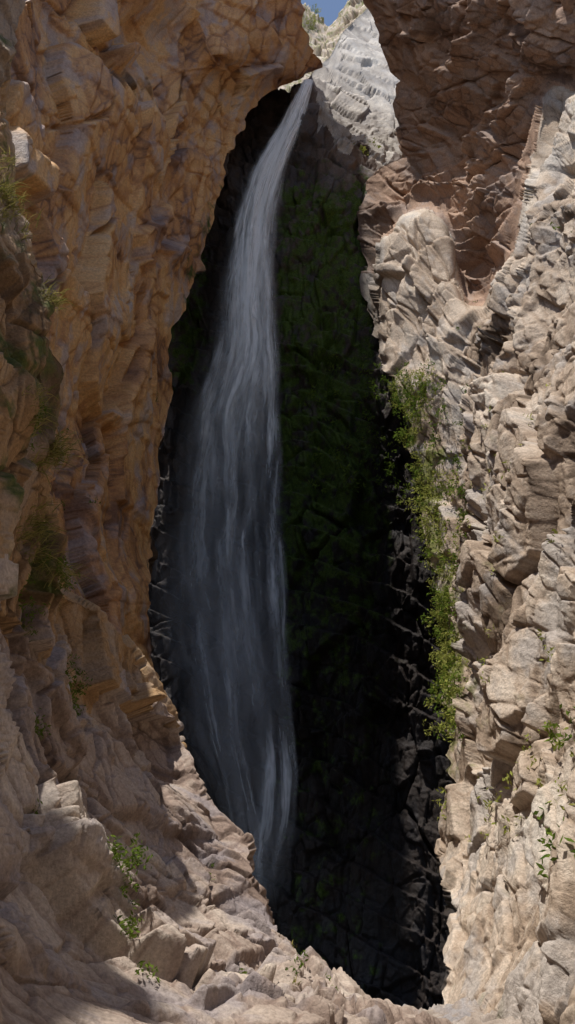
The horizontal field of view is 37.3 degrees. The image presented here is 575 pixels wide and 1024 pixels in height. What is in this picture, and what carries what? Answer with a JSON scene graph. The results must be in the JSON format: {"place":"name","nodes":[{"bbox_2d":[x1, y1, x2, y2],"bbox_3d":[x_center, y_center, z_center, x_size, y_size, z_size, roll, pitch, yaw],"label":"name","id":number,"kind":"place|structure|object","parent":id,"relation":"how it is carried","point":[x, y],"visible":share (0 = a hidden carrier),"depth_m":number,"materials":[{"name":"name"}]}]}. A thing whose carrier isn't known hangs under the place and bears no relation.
{"place":"outdoors","nodes":[
{"label":"outdoors","id":0,"kind":"place"},
{"bbox_2d":[5,0,322,678],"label":"cliff","id":1,"kind":"structure","parent":0,"point":[125,119],"depth_m":34.13,"materials":[{"name":"brown stone"}]},
{"bbox_2d":[0,0,452,1023],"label":"foreground rock slope","id":2,"kind":"structure","parent":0,"point":[116,758],"depth_m":10.99,"materials":[{"name":"beige stone"}]},
{"bbox_2d":[18,573,50,635],"bbox_3d":[-3.483,1.283,11.071,1.058,0.698,0.624,-14,-26,31],"label":"shrub","id":3,"kind":"object","parent":2,"relation":"on","point":[31,614],"visible":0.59,"depth_m":10.97,"materials":[{"name":"green plant"}]},
{"bbox_2d":[31,798,42,813],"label":"shrub","id":4,"kind":"object","parent":2,"relation":"on","point":[36,812],"visible":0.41,"depth_m":8.35,"materials":[{"name":"green plant"}]},
{"bbox_2d":[29,402,51,450],"bbox_3d":[-3.232,-1.154,10.750,0.387,0.557,0.674,11,-24,-25],"label":"shrub","id":5,"kind":"object","parent":2,"relation":"on","point":[39,417],"visible":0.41,"depth_m":10.65,"materials":[{"name":"green plant"}]},
{"bbox_2d":[34,708,51,739],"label":"shrub","id":6,"kind":"object","parent":2,"relation":"on","point":[37,727],"visible":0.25,"depth_m":9.94,"materials":[{"name":"green plant"}]},
{"bbox_2d":[41,548,70,579],"bbox_3d":[-3.267,0.759,11.900,0.414,0.503,0.442,0,-22,0],"label":"shrub","id":7,"kind":"object","parent":2,"relation":"on","point":[60,559],"visible":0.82,"depth_m":11.84,"materials":[{"name":"green plant"}]},
{"bbox_2d":[58,576,77,597],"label":"shrub","id":8,"kind":"object","parent":2,"relation":"on","point":[63,586],"visible":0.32,"depth_m":13.48,"materials":[{"name":"green plant"}]},
{"bbox_2d":[65,654,92,703],"bbox_3d":[-3.447,2.838,13.441,0.587,1.116,1.116,0,-22,0],"label":"shrub","id":9,"kind":"object","parent":2,"relation":"on","point":[79,685],"visible":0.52,"depth_m":13.48,"materials":[{"name":"green plant"}]},
{"bbox_2d":[71,689,87,716],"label":"shrub","id":10,"kind":"object","parent":2,"relation":"on","point":[75,708],"visible":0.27,"depth_m":12.36,"materials":[{"name":"green plant"}]},
{"bbox_2d":[106,835,125,865],"bbox_3d":[-1.766,3.489,8.775,0.262,0.321,0.357,0,-22,0],"label":"shrub","id":11,"kind":"object","parent":2,"relation":"on","point":[117,855],"visible":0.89,"depth_m":8.72,"materials":[{"name":"green plant"}]},
{"bbox_2d":[113,910,142,938],"bbox_3d":[-1.596,4.087,8.439,0.362,0.255,0.410,0,-22,0],"label":"shrub","id":12,"kind":"object","parent":2,"relation":"on","point":[131,932],"visible":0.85,"depth_m":8.37,"materials":[{"name":"green plant"}]},
{"bbox_2d":[119,879,139,909],"bbox_3d":[-1.607,3.896,8.691,0.218,0.304,0.379,0,-22,0],"label":"shrub","id":13,"kind":"object","parent":2,"relation":"on","point":[135,888],"visible":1,"depth_m":8.66,"materials":[{"name":"green plant"}]},
{"bbox_2d":[113,832,152,886],"bbox_3d":[-1.688,3.648,8.947,0.519,0.553,0.726,-8,-23,19],"label":"shrub","id":14,"kind":"object","parent":2,"relation":"on","point":[127,860],"visible":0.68,"depth_m":8.92,"materials":[{"name":"green plant"}]},
{"bbox_2d":[135,961,160,982],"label":"shrub","id":15,"kind":"object","parent":2,"relation":"on","point":[147,966],"visible":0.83,"depth_m":7.99,"materials":[{"name":"green plant"}]},
{"bbox_2d":[0,148,300,984],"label":"grass tufts","id":16,"kind":"object","parent":2,"relation":"on","point":[58,454],"visible":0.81,"depth_m":11.95,"materials":[{"name":"green plant"}]},
{"bbox_2d":[285,950,308,974],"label":"shrub","id":17,"kind":"object","parent":2,"relation":"on","point":[300,966],"visible":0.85,"depth_m":10.88,"materials":[{"name":"green plant"}]},
{"bbox_2d":[147,9,452,1009],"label":"waterfall recess cliff","id":18,"kind":"structure","parent":0,"point":[329,673],"depth_m":47.42,"materials":[{"name":"black stone"}]},
{"bbox_2d":[201,79,312,832],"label":"waterfall","id":19,"kind":"structure","parent":18,"relation":"attached to","point":[250,246],"depth_m":54.08,"materials":[{"name":"liquid"}]},
{"bbox_2d":[300,352,410,504],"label":"recess foliage","id":20,"kind":"object","parent":18,"relation":"attached to","point":[383,438],"visible":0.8,"depth_m":48.50,"materials":[{"name":"green plant"}]},
{"bbox_2d":[353,138,380,155],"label":"shrub","id":21,"kind":"object","parent":18,"relation":"on","point":[365,149],"visible":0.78,"depth_m":61.99,"materials":[{"name":"green plant"}]},
{"bbox_2d":[278,0,366,92],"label":"distant hillside","id":22,"kind":"structure","parent":0,"point":[324,39],"depth_m":134.74,"materials":[{"name":"beige stone"}]},
{"bbox_2d":[302,4,322,30],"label":"shrub","id":23,"kind":"object","parent":22,"relation":"on","point":[314,10],"visible":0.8,"depth_m":136.22,"materials":[{"name":"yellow plant"}]},
{"bbox_2d":[301,0,348,25],"label":"sky","id":24,"kind":"structure","parent":0,"point":[330,9],"materials":[{"name":"blue"}]},
{"bbox_2d":[403,997,521,1023],"bbox_3d":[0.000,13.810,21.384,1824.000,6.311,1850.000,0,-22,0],"label":"canyon floor","id":25,"kind":"structure","parent":0,"point":[465,1010],"depth_m":11.90,"materials":[{"name":"beige stone"}]},
{"bbox_2d":[357,0,574,1023],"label":"cliff","id":26,"kind":"structure","parent":0,"point":[470,185],"depth_m":26.80,"materials":[{"name":"beige stone"}]},
{"bbox_2d":[380,222,574,877],"bbox_3d":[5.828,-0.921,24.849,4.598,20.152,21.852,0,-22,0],"label":"cliff foliage","id":27,"kind":"object","parent":26,"relation":"on","point":[444,655],"visible":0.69,"depth_m":28.55,"materials":[{"name":"green plant"}]}
]}

